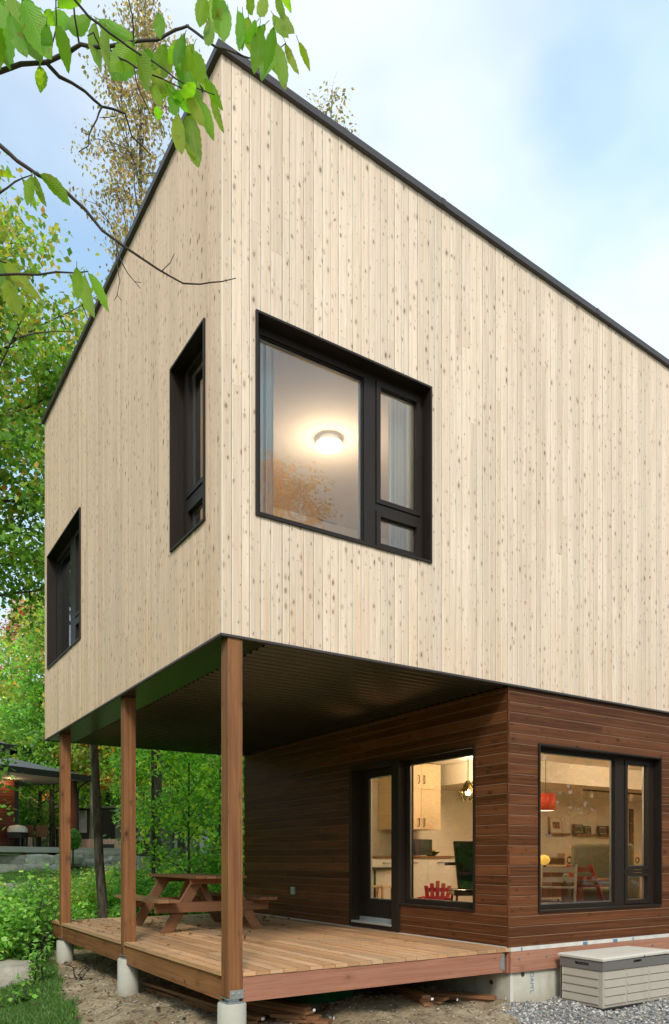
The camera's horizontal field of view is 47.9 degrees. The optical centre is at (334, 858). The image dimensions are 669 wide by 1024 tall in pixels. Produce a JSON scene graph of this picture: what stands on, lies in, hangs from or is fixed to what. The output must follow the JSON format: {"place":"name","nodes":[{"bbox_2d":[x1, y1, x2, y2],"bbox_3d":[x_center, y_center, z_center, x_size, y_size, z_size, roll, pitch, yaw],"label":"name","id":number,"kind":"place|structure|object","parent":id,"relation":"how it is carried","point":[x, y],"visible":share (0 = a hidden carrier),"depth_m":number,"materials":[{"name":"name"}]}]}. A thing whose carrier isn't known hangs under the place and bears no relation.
{"place":"outdoors","nodes":[
{"label":"outdoors","id":0,"kind":"place"},
{"bbox_2d":[0,939,85,1023],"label":"grass","id":1,"kind":"structure","parent":0,"point":[24,1018],"depth_m":8.96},
{"bbox_2d":[0,865,243,898],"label":"lawn grass","id":2,"kind":"structure","parent":0,"point":[26,874],"depth_m":22.34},
{"bbox_2d":[0,837,668,1023],"bbox_3d":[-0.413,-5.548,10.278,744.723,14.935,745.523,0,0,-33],"label":"ground","id":3,"kind":"structure","parent":0,"point":[340,1014],"depth_m":8.04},
{"bbox_2d":[0,959,34,988],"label":"boulder","id":4,"kind":"object","parent":3,"relation":"on","point":[10,969],"visible":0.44,"depth_m":10.10,"materials":[{"name":"stone"}]},
{"bbox_2d":[0,624,40,798],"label":"woodland tree","id":5,"kind":"object","parent":3,"relation":"on","point":[4,688],"visible":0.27,"depth_m":33.63,"materials":[{"name":"green plant"}]},
{"bbox_2d":[0,973,40,1003],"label":"weed plant","id":6,"kind":"object","parent":3,"relation":"on","point":[21,996],"visible":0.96,"depth_m":9.21,"materials":[{"name":"green plant"}]},
{"bbox_2d":[0,893,43,959],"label":"shrub","id":7,"kind":"object","parent":3,"relation":"on","point":[6,939],"visible":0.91,"depth_m":10.92,"materials":[{"name":"green plant"}]},
{"bbox_2d":[0,599,44,846],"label":"red maple","id":8,"kind":"object","parent":3,"relation":"on","point":[30,841],"visible":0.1,"depth_m":44.29,"materials":[{"name":"grey plant"}]},
{"bbox_2d":[0,667,57,854],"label":"woodland tree","id":9,"kind":"object","parent":3,"relation":"on","point":[2,702],"visible":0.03,"depth_m":36.71,"materials":[{"name":"green plant"}]},
{"bbox_2d":[0,644,58,829],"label":"young maple","id":10,"kind":"object","parent":3,"relation":"on","point":[22,742],"visible":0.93,"depth_m":12.34,"materials":[{"name":"green plant"}]},
{"bbox_2d":[12,917,54,980],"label":"weed plant","id":11,"kind":"object","parent":3,"relation":"on","point":[37,962],"visible":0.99,"depth_m":9.96,"materials":[{"name":"green plant"}]},
{"bbox_2d":[0,151,66,404],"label":"thin birch","id":12,"kind":"object","parent":3,"relation":"on","point":[9,225],"visible":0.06,"depth_m":17.46,"materials":[{"name":"green plant"}]},
{"bbox_2d":[0,854,83,872],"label":"stone wall","id":13,"kind":"structure","parent":3,"relation":"on","point":[14,862],"depth_m":23.79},
{"bbox_2d":[0,669,85,846],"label":"woodland tree","id":14,"kind":"object","parent":3,"relation":"on","point":[37,819],"visible":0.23,"depth_m":31.00,"materials":[{"name":"green plant"}]},
{"bbox_2d":[0,870,85,959],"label":"shrub","id":15,"kind":"object","parent":3,"relation":"on","point":[11,900],"visible":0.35,"depth_m":11.69,"materials":[{"name":"green plant"}]},
{"bbox_2d":[0,855,87,952],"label":"shrub","id":16,"kind":"object","parent":3,"relation":"on","point":[26,885],"visible":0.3,"depth_m":12.63,"materials":[{"name":"green plant"}]},
{"bbox_2d":[4,869,85,930],"bbox_3d":[-5.959,0.843,14.157,2.544,1.277,2.040,0,0,-13],"label":"shrub","id":17,"kind":"object","parent":3,"relation":"on","point":[55,894],"visible":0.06,"depth_m":14.23,"materials":[{"name":"green plant"}]},
{"bbox_2d":[0,154,107,647],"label":"maple tree","id":18,"kind":"object","parent":3,"relation":"on","point":[33,329],"visible":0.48,"depth_m":13.93,"materials":[{"name":"green plant"}]},
{"bbox_2d":[0,327,108,917],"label":"slim tree","id":19,"kind":"object","parent":3,"relation":"on","point":[101,890],"visible":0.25,"depth_m":13.34,"materials":[{"name":"green plant"}]},
{"bbox_2d":[0,598,117,854],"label":"woodland tree","id":20,"kind":"object","parent":3,"relation":"on","point":[28,685],"visible":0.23,"depth_m":29.27,"materials":[{"name":"green plant"}]},
{"bbox_2d":[0,846,120,853],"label":"terrace","id":21,"kind":"structure","parent":3,"relation":"on","point":[25,850],"depth_m":24.42,"materials":[{"name":"concrete"}]},
{"bbox_2d":[7,825,27,846],"bbox_3d":[-11.208,-0.787,26.600,0.680,0.822,0.680,0,0,0],"label":"gas grill","id":22,"kind":"object","parent":21,"relation":"on","point":[17,831],"visible":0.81,"depth_m":26.34,"materials":[{"name":"grey metal"}]},
{"bbox_2d":[36,825,51,846],"bbox_3d":[-10.520,-0.786,27.240,0.400,0.820,0.420,0,0,0],"label":"patio chair","id":23,"kind":"object","parent":21,"relation":"on","point":[41,831],"visible":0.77,"depth_m":27.03,"materials":[{"name":"brown wood"}]},
{"bbox_2d":[0,742,90,846],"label":"neighbouring house","id":24,"kind":"structure","parent":21,"relation":"on","point":[34,774],"depth_m":26.71,"materials":[{"name":"brick"},{"name":"shingle"},{"name":"wood"}]},
{"bbox_2d":[79,839,164,847],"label":"timber platform","id":25,"kind":"structure","parent":21,"relation":"on","point":[107,843],"depth_m":28.00,"materials":[{"name":"grey wood"}]},
{"bbox_2d":[56,734,73,963],"bbox_3d":[-4.136,0.052,11.549,0.254,3.904,0.254,0,0,-33],"label":"porch post","id":26,"kind":"object","parent":3,"relation":"on","point":[64,951],"visible":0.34,"depth_m":11.49,"materials":[{"name":"brown wood"}]},
{"bbox_2d":[30,889,99,949],"bbox_3d":[-5.113,1.114,13.488,2.175,1.062,2.151,0,0,-33],"label":"shrub","id":27,"kind":"object","parent":3,"relation":"on","point":[80,912],"visible":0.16,"depth_m":13.49,"materials":[{"name":"green plant"}]},
{"bbox_2d":[15,868,120,917],"bbox_3d":[-4.904,0.825,14.696,2.323,1.330,1.671,0,0,13],"label":"shrub","id":28,"kind":"object","parent":3,"relation":"on","point":[86,890],"visible":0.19,"depth_m":14.28,"materials":[{"name":"green plant"}]},
{"bbox_2d":[71,828,81,870],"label":"topiary shrub","id":29,"kind":"object","parent":3,"relation":"on","point":[76,842],"visible":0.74,"depth_m":23.94,"materials":[{"name":"green plant"}]},
{"bbox_2d":[4,562,148,838],"bbox_3d":[-9.062,-6.443,29.283,6.850,13.409,6.904,0,0,-17],"label":"woodland tree","id":30,"kind":"object","parent":3,"relation":"on","point":[80,753],"visible":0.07,"depth_m":28.06,"materials":[{"name":"green plant"}]},
{"bbox_2d":[54,806,120,838],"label":"garden shed","id":31,"kind":"structure","parent":3,"relation":"on","point":[110,829],"depth_m":31.00,"materials":[{"name":"black wood"}]},
{"bbox_2d":[71,851,120,866],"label":"stone wall","id":32,"kind":"structure","parent":3,"relation":"on","point":[88,858],"depth_m":25.53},
{"bbox_2d":[71,897,120,918],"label":"shrub","id":33,"kind":"object","parent":3,"relation":"on","point":[115,913],"visible":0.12,"depth_m":13.54,"materials":[{"name":"green plant"}]},
{"bbox_2d":[0,945,196,1023],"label":"fallen leaves","id":34,"kind":"object","parent":3,"relation":"on","point":[154,992],"visible":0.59,"depth_m":8.71,"materials":[{"name":"brown plant"}]},
{"bbox_2d":[47,744,150,820],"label":"woodland tree","id":35,"kind":"object","parent":3,"relation":"on","point":[108,798],"visible":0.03,"depth_m":32.95,"materials":[{"name":"green plant"}]},
{"bbox_2d":[71,861,155,899],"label":"shrub","id":36,"kind":"object","parent":3,"relation":"on","point":[93,875],"visible":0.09,"depth_m":17.33,"materials":[{"name":"green plant"}]},
{"bbox_2d":[71,743,168,793],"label":"woodland tree","id":37,"kind":"object","parent":3,"relation":"on","point":[102,786],"visible":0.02,"depth_m":30.00,"materials":[{"name":"green plant"}]},
{"bbox_2d":[71,867,174,915],"bbox_3d":[-3.954,0.880,14.283,1.586,1.429,2.026,0,0,24],"label":"shrub","id":38,"kind":"object","parent":3,"relation":"on","point":[111,897],"visible":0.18,"depth_m":14.14,"materials":[{"name":"green plant"}]},
{"bbox_2d":[117,697,138,996],"bbox_3d":[-2.449,0.052,8.937,0.254,3.904,0.254,0,0,-33],"label":"porch post","id":39,"kind":"object","parent":3,"relation":"on","point":[127,980],"visible":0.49,"depth_m":8.87,"materials":[{"name":"brown wood"}]},
{"bbox_2d":[62,0,199,883],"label":"thin birch","id":40,"kind":"object","parent":3,"relation":"on","point":[136,165],"visible":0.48,"depth_m":18.27,"materials":[{"name":"green plant"}]},
{"bbox_2d":[79,745,192,855],"bbox_3d":[-7.027,-4.544,27.358,5.979,9.854,5.944,0,0,14],"label":"woodland tree","id":41,"kind":"object","parent":3,"relation":"on","point":[111,778],"visible":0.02,"depth_m":26.69,"materials":[{"name":"green plant"}]},
{"bbox_2d":[87,865,184,915],"bbox_3d":[-4.016,0.676,15.701,2.322,1.358,1.711,0,0,-6],"label":"shrub","id":42,"kind":"object","parent":3,"relation":"on","point":[119,877],"visible":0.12,"depth_m":15.61,"materials":[{"name":"green plant"}]},
{"bbox_2d":[102,747,178,855],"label":"sapling","id":43,"kind":"object","parent":3,"relation":"on","point":[138,786],"visible":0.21,"depth_m":23.90,"materials":[{"name":"green plant"}]},
{"bbox_2d":[151,750,154,888],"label":"slim tree","id":44,"kind":"object","parent":3,"relation":"on","point":[152,799],"depth_m":15.52,"materials":[{"name":"brown plant"}]},
{"bbox_2d":[0,0,309,317],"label":"beech tree","id":45,"kind":"object","parent":3,"relation":"on","point":[25,30],"visible":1,"depth_m":1.69,"materials":[{"name":"green plant"}]},
{"bbox_2d":[113,800,207,854],"bbox_3d":[-6.658,-1.264,30.150,3.500,2.205,3.100,0,0,0],"label":"shrub","id":46,"kind":"object","parent":3,"relation":"on","point":[169,843],"visible":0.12,"depth_m":29.10,"materials":[{"name":"green plant"}]},
{"bbox_2d":[86,748,243,854],"bbox_3d":[-4.916,-4.912,24.875,7.178,10.680,6.066,0,0,29],"label":"woodland tree","id":47,"kind":"object","parent":3,"relation":"on","point":[112,760],"visible":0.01,"depth_m":24.07,"materials":[{"name":"green plant"}]},
{"bbox_2d":[100,750,243,892],"bbox_3d":[-2.951,-1.181,15.186,3.429,5.459,2.926,0,0,-33],"label":"sapling","id":48,"kind":"object","parent":3,"relation":"on","point":[187,758],"visible":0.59,"depth_m":15.04,"materials":[{"name":"green plant"}]},
{"bbox_2d":[104,856,242,872],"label":"stone wall","id":49,"kind":"structure","parent":3,"relation":"on","point":[115,860],"depth_m":22.97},
{"bbox_2d":[111,749,242,864],"bbox_3d":[-4.028,-1.903,19.920,3.253,5.377,3.421,0,0,-33],"label":"sapling","id":50,"kind":"object","parent":3,"relation":"on","point":[163,776],"visible":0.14,"depth_m":19.83,"materials":[{"name":"green plant"}]},
{"bbox_2d":[136,750,243,873],"bbox_3d":[-2.695,-1.993,17.716,4.549,6.096,3.340,0,0,42],"label":"sapling","id":51,"kind":"object","parent":3,"relation":"on","point":[213,834],"visible":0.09,"depth_m":17.52,"materials":[{"name":"green plant"}]},
{"bbox_2d":[138,751,243,850],"bbox_3d":[-3.562,-3.459,22.674,5.022,8.088,4.866,0,0,-3],"label":"woodland tree","id":52,"kind":"object","parent":3,"relation":"on","point":[149,773],"visible":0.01,"depth_m":22.14,"materials":[{"name":"green plant"}]},
{"bbox_2d":[143,882,242,915],"bbox_3d":[-2.640,0.976,14.575,1.844,1.401,1.941,0,0,10],"label":"shrub","id":53,"kind":"object","parent":3,"relation":"on","point":[208,885],"visible":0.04,"depth_m":14.30,"materials":[{"name":"green plant"}]},
{"bbox_2d":[163,845,243,913],"bbox_3d":[-2.606,0.541,16.053,2.367,1.649,2.384,0,0,-33],"label":"shrub","id":54,"kind":"object","parent":3,"relation":"on","point":[211,868],"visible":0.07,"depth_m":15.97,"materials":[{"name":"green plant"}]},
{"bbox_2d":[164,755,244,894],"bbox_3d":[-2.146,-0.897,15.702,3.187,4.999,2.802,0,0,-33],"label":"sapling","id":55,"kind":"object","parent":3,"relation":"on","point":[218,796],"visible":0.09,"depth_m":15.28,"materials":[{"name":"green plant"}]},
{"bbox_2d":[146,987,265,1023],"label":"lumber board","id":56,"kind":"object","parent":3,"relation":"on","point":[162,993],"visible":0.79,"depth_m":8.47,"materials":[{"name":"brown wood"}]},
{"bbox_2d":[160,983,257,1023],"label":"lumber board","id":57,"kind":"object","parent":56,"relation":"on","point":[248,1020],"visible":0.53,"depth_m":7.73,"materials":[{"name":"brown wood"}]},
{"bbox_2d":[142,981,264,1020],"bbox_3d":[-1.472,1.499,8.059,0.101,0.034,2.629,0,0,-38],"label":"lumber board","id":58,"kind":"object","parent":57,"relation":"on","point":[210,1002],"visible":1,"depth_m":8.09,"materials":[{"name":"brown wood"}]},
{"bbox_2d":[217,637,245,1023],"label":"porch post","id":59,"kind":"object","parent":3,"relation":"on","point":[231,1008],"visible":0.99,"depth_m":6.46,"materials":[{"name":"brown wood"}]},
{"bbox_2d":[246,1008,315,1022],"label":"lumber board","id":60,"kind":"object","parent":3,"relation":"on","point":[268,1014],"visible":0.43,"depth_m":7.43,"materials":[{"name":"brown wood"}]},
{"bbox_2d":[246,1004,312,1018],"bbox_3d":[-0.579,1.494,7.418,0.867,0.034,0.133,0,0,39],"label":"lumber board","id":61,"kind":"object","parent":60,"relation":"on","point":[268,1010],"visible":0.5,"depth_m":7.37,"materials":[{"name":"brown wood"}]},
{"bbox_2d":[239,999,313,1014],"bbox_3d":[-0.592,1.458,7.431,0.945,0.034,0.116,0,0,40],"label":"lumber board","id":62,"kind":"object","parent":61,"relation":"on","point":[279,1008],"visible":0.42,"depth_m":7.31,"materials":[{"name":"brown wood"}]},
{"bbox_2d":[252,999,314,1011],"bbox_3d":[-0.565,1.422,7.394,1.013,0.034,0.092,0,0,42],"label":"lumber board","id":63,"kind":"object","parent":62,"relation":"on","point":[294,1006],"visible":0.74,"depth_m":7.28,"materials":[{"name":"brown wood"}]},
{"bbox_2d":[56,955,511,1023],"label":"soil clods","id":64,"kind":"object","parent":3,"relation":"on","point":[358,993],"visible":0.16,"depth_m":8.14,"materials":[{"name":"soil"}]},
{"bbox_2d":[276,1018,331,1023],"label":"lumber board","id":65,"kind":"object","parent":3,"relation":"on","point":[324,1021],"visible":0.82,"depth_m":7.14,"materials":[{"name":"brown wood"}]},
{"bbox_2d":[270,1012,334,1019],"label":"lumber board","id":66,"kind":"object","parent":65,"relation":"on","point":[290,1016],"visible":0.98,"depth_m":7.17,"materials":[{"name":"brown wood"}]},
{"bbox_2d":[274,989,353,1002],"bbox_3d":[-0.259,1.427,8.300,1.060,0.215,1.060,0,0,-33],"label":"sandbox tub","id":67,"kind":"object","parent":3,"relation":"on","point":[327,997],"visible":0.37,"depth_m":7.87,"materials":[{"name":"green plastic"}]},
{"bbox_2d":[306,75,358,135],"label":"bare topped tree","id":68,"kind":"object","parent":3,"relation":"on","point":[329,108],"visible":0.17,"depth_m":21.86,"materials":[{"name":"green plant"}]},
{"bbox_2d":[41,38,668,1002],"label":"house","id":69,"kind":"structure","parent":3,"relation":"on","point":[497,636],"depth_m":8.37,"materials":[{"name":"wood"}]},
{"bbox_2d":[47,507,80,668],"bbox_3d":[-3.891,-3.886,11.142,0.282,1.787,2.002,0,0,-33],"label":"window","id":70,"kind":"structure","parent":69,"relation":"in","point":[68,544],"depth_m":11.82,"materials":[{"name":"metal"}]},
{"bbox_2d":[169,317,204,552],"bbox_3d":[-1.267,-3.886,7.077,0.282,1.787,0.843,0,0,-33],"label":"window","id":71,"kind":"structure","parent":69,"relation":"in","point":[186,495],"depth_m":7.34,"materials":[{"name":"metal"}]},
{"bbox_2d":[260,342,272,514],"bbox_3d":[-0.736,-3.691,7.031,0.360,2.350,0.076,0,0,-33],"label":"curtain","id":72,"kind":"object","parent":69,"relation":"hanging from","point":[266,428],"visible":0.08,"depth_m":7.10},
{"bbox_2d":[52,914,509,1001],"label":"deck","id":73,"kind":"structure","parent":69,"relation":"attached to","point":[280,961],"depth_m":7.98,"materials":[{"name":"brown wood"}]},
{"bbox_2d":[115,873,276,933],"bbox_3d":[-2.015,0.599,10.764,1.714,0.770,1.860,0,0,-33],"label":"picnic table","id":74,"kind":"object","parent":73,"relation":"on","point":[188,900],"visible":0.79,"depth_m":10.41,"materials":[{"name":"brown wood"}]},
{"bbox_2d":[71,913,416,944],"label":"fallen leaves","id":75,"kind":"object","parent":73,"relation":"on","point":[245,920],"visible":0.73,"depth_m":11.04,"materials":[{"name":"brown plant"}]},
{"bbox_2d":[315,433,341,453],"bbox_3d":[-0.066,-4.907,8.900,0.320,0.117,0.320,0,0,-33],"label":"ceiling lamp","id":76,"kind":"object","parent":69,"relation":"attached to","point":[329,443],"visible":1,"depth_m":8.84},
{"bbox_2d":[255,309,431,562],"bbox_3d":[0.079,-3.886,7.199,1.989,1.787,0.282,0,0,-33],"label":"window","id":77,"kind":"structure","parent":69,"relation":"in","point":[374,379],"depth_m":7.37,"materials":[{"name":"metal"}]},
{"bbox_2d":[361,767,390,918],"bbox_3d":[0.630,-0.212,10.486,0.093,2.072,0.928,0,0,-33],"label":"door","id":78,"kind":"structure","parent":69,"relation":"in","point":[371,907],"depth_m":10.71,"materials":[{"name":"metal"}]},
{"bbox_2d":[388,397,410,551],"bbox_3d":[0.742,-3.691,7.985,0.400,2.350,0.076,0,0,-33],"label":"curtain","id":79,"kind":"object","parent":69,"relation":"hanging from","point":[399,453],"depth_m":7.94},
{"bbox_2d":[378,764,440,830],"bbox_3d":[1.329,-1.073,13.222,0.889,1.138,0.677,0,0,-33],"label":"wall cabinet","id":80,"kind":"object","parent":69,"relation":"attached to","point":[427,796],"depth_m":13.06,"materials":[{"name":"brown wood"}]},
{"bbox_2d":[414,789,420,828],"bbox_3d":[1.310,-0.849,12.840,0.438,0.691,0.055,0,0,-33],"label":"cabinet door","id":81,"kind":"structure","parent":80,"relation":"in","point":[417,792],"depth_m":12.93,"materials":[{"name":"brown wood"}]},
{"bbox_2d":[421,789,440,829],"bbox_3d":[1.684,-0.849,13.081,0.438,0.691,0.055,0,0,-33],"label":"cabinet door","id":82,"kind":"structure","parent":80,"relation":"in","point":[430,799],"depth_m":13.09,"materials":[{"name":"brown wood"}]},
{"bbox_2d":[421,764,440,789],"bbox_3d":[1.684,-1.422,13.081,0.438,0.439,0.055,0,0,-33],"label":"cabinet door","id":83,"kind":"structure","parent":80,"relation":"in","point":[430,773],"depth_m":13.09,"materials":[{"name":"brown wood"}]},
{"bbox_2d":[372,856,454,900],"bbox_3d":[1.214,0.419,13.136,1.802,0.930,0.658,0,0,-33],"label":"kitchen counter","id":84,"kind":"object","parent":69,"relation":"on","point":[428,870],"visible":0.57,"depth_m":12.99,"materials":[{"name":"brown wood"}]},
{"bbox_2d":[372,859,390,898],"bbox_3d":[0.878,0.394,12.561,0.590,0.780,0.056,0,0,-33],"label":"cabinet door","id":85,"kind":"structure","parent":84,"relation":"in","point":[383,877],"depth_m":12.53,"materials":[{"name":"white paint"}]},
{"bbox_2d":[414,859,427,898],"bbox_3d":[1.377,0.394,12.883,0.590,0.780,0.056,0,0,-33],"label":"cabinet door","id":86,"kind":"structure","parent":84,"relation":"in","point":[420,865],"depth_m":12.96,"materials":[{"name":"white paint"}]},
{"bbox_2d":[414,839,431,854],"bbox_3d":[1.427,-0.197,13.233,0.480,0.278,0.346,0,0,-33],"label":"microwave","id":87,"kind":"object","parent":84,"relation":"on","point":[422,846],"visible":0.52,"depth_m":13.11,"materials":[{"name":"silver plastic"}]},
{"bbox_2d":[428,859,453,900],"bbox_3d":[1.876,0.394,13.205,0.590,0.780,0.056,0,0,-33],"label":"cabinet door","id":88,"kind":"structure","parent":84,"relation":"in","point":[437,871],"depth_m":13.21,"materials":[{"name":"white paint"}]},
{"bbox_2d":[417,881,453,900],"bbox_3d":[1.424,0.601,10.573,0.460,0.566,0.447,0,0,15],"label":"childrens chair","id":89,"kind":"object","parent":69,"relation":"on","point":[437,890],"visible":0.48,"depth_m":10.74,"materials":[{"name":"red plastic"}]},
{"bbox_2d":[399,746,476,910],"bbox_3d":[1.330,-0.348,9.397,0.282,1.918,1.477,0,0,-33],"label":"window","id":90,"kind":"structure","parent":69,"relation":"in","point":[410,762],"depth_m":9.72,"materials":[{"name":"metal"}]},
{"bbox_2d":[444,841,472,900],"bbox_3d":[1.702,0.335,9.525,0.678,1.101,0.550,0,0,0],"label":"lounge chair","id":91,"kind":"object","parent":69,"relation":"on","point":[463,856],"visible":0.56,"depth_m":9.25,"materials":[{"name":"fabric"}]},
{"bbox_2d":[541,759,554,810],"bbox_3d":[3.509,-1.224,12.500,0.310,0.863,0.310,0,0,-33],"label":"pendant lamp","id":92,"kind":"object","parent":69,"relation":"hanging from","point":[547,801],"visible":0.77,"depth_m":12.37,"materials":[{"name":"red plastic"}]},
{"bbox_2d":[541,864,570,900],"bbox_3d":[4.326,0.502,15.177,1.078,0.763,0.465,0,0,-33],"label":"sideboard","id":93,"kind":"object","parent":69,"relation":"on","point":[551,893],"visible":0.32,"depth_m":14.91,"materials":[{"name":"brown wood"}]},
{"bbox_2d":[546,833,570,835],"bbox_3d":[4.681,-0.506,15.726,0.631,0.042,0.124,0,0,-33],"label":"picture ledge","id":94,"kind":"object","parent":69,"relation":"attached to","point":[565,834],"visible":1,"depth_m":15.69,"materials":[{"name":"brown wood"}]},
{"bbox_2d":[549,817,562,832],"bbox_3d":[4.621,-0.693,15.686,0.366,0.347,0.020,0,-8,-33],"label":"framed picture","id":95,"kind":"object","parent":94,"relation":"on","point":[556,826],"visible":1,"depth_m":15.68,"materials":[{"name":"brown wood"}]},
{"bbox_2d":[541,864,577,903],"bbox_3d":[2.926,0.486,9.855,0.468,0.816,0.540,0,0,25],"label":"chair","id":96,"kind":"object","parent":69,"relation":"on","point":[560,879],"visible":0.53,"depth_m":9.87,"materials":[{"name":"brown wood"}]},
{"bbox_2d":[542,878,608,902],"bbox_3d":[3.360,0.586,10.600,1.500,0.597,0.800,0,0,-38],"label":"dining table","id":97,"kind":"object","parent":69,"relation":"on","point":[564,895],"visible":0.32,"depth_m":10.03,"materials":[{"name":"brown wood"}]},
{"bbox_2d":[566,864,606,901],"bbox_3d":[3.430,0.487,10.257,0.468,0.813,0.540,0,0,-30],"label":"chair","id":98,"kind":"object","parent":69,"relation":"on","point":[590,868],"visible":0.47,"depth_m":10.29,"materials":[{"name":"red paint"}]},
{"bbox_2d":[537,743,661,912],"bbox_3d":[3.208,-0.348,9.255,2.298,1.918,0.282,0,0,-33],"label":"window","id":99,"kind":"structure","parent":69,"relation":"in","point":[651,867],"depth_m":9.51,"materials":[{"name":"metal"}]},
{"bbox_2d":[562,843,639,900],"bbox_3d":[4.138,0.325,11.665,1.100,1.123,0.900,0,0,22],"label":"armchair","id":100,"kind":"object","parent":69,"relation":"on","point":[595,855],"visible":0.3,"depth_m":11.84,"materials":[{"name":"brown fabric"}]},
{"bbox_2d":[383,989,432,1006],"bbox_3d":[0.803,1.539,8.360,0.110,0.034,0.965,0,0,-23],"label":"lumber board","id":101,"kind":"object","parent":3,"relation":"on","point":[423,1004],"visible":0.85,"depth_m":8.06,"materials":[{"name":"brown wood"}]},
{"bbox_2d":[388,987,429,1001],"bbox_3d":[0.820,1.503,8.387,0.120,0.034,0.829,0,0,-20],"label":"lumber board","id":102,"kind":"object","parent":101,"relation":"on","point":[410,996],"visible":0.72,"depth_m":8.19,"materials":[{"name":"brown wood"}]},
{"bbox_2d":[388,984,433,999],"bbox_3d":[0.837,1.467,8.312,0.100,0.034,0.996,0,0,-22],"label":"lumber board","id":103,"kind":"object","parent":102,"relation":"on","point":[413,992],"visible":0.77,"depth_m":8.24,"materials":[{"name":"brown wood"}]},
{"bbox_2d":[449,997,496,1001],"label":"lumber board","id":104,"kind":"object","parent":3,"relation":"on","point":[466,999],"visible":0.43,"depth_m":8.42,"materials":[{"name":"brown wood"}]},
{"bbox_2d":[429,991,505,999],"bbox_3d":[1.494,1.541,8.455,0.856,0.034,0.130,0,0,21],"label":"lumber board","id":105,"kind":"object","parent":104,"relation":"on","point":[471,995],"visible":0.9,"depth_m":8.43,"materials":[{"name":"brown wood"}]},
{"bbox_2d":[500,996,668,1023],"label":"gravel","id":106,"kind":"structure","parent":3,"relation":"on","point":[638,1008],"depth_m":7.89,"materials":[{"name":"gravel"}]},
{"bbox_2d":[558,946,668,1011],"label":"storage box","id":107,"kind":"object","parent":3,"relation":"on","point":[611,978],"visible":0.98,"depth_m":8.35,"materials":[{"name":"beige plastic"}]},
{"bbox_2d":[0,0,668,699],"label":"sky","id":108,"kind":"structure","parent":0,"point":[545,123],"materials":[{"name":"blue"}]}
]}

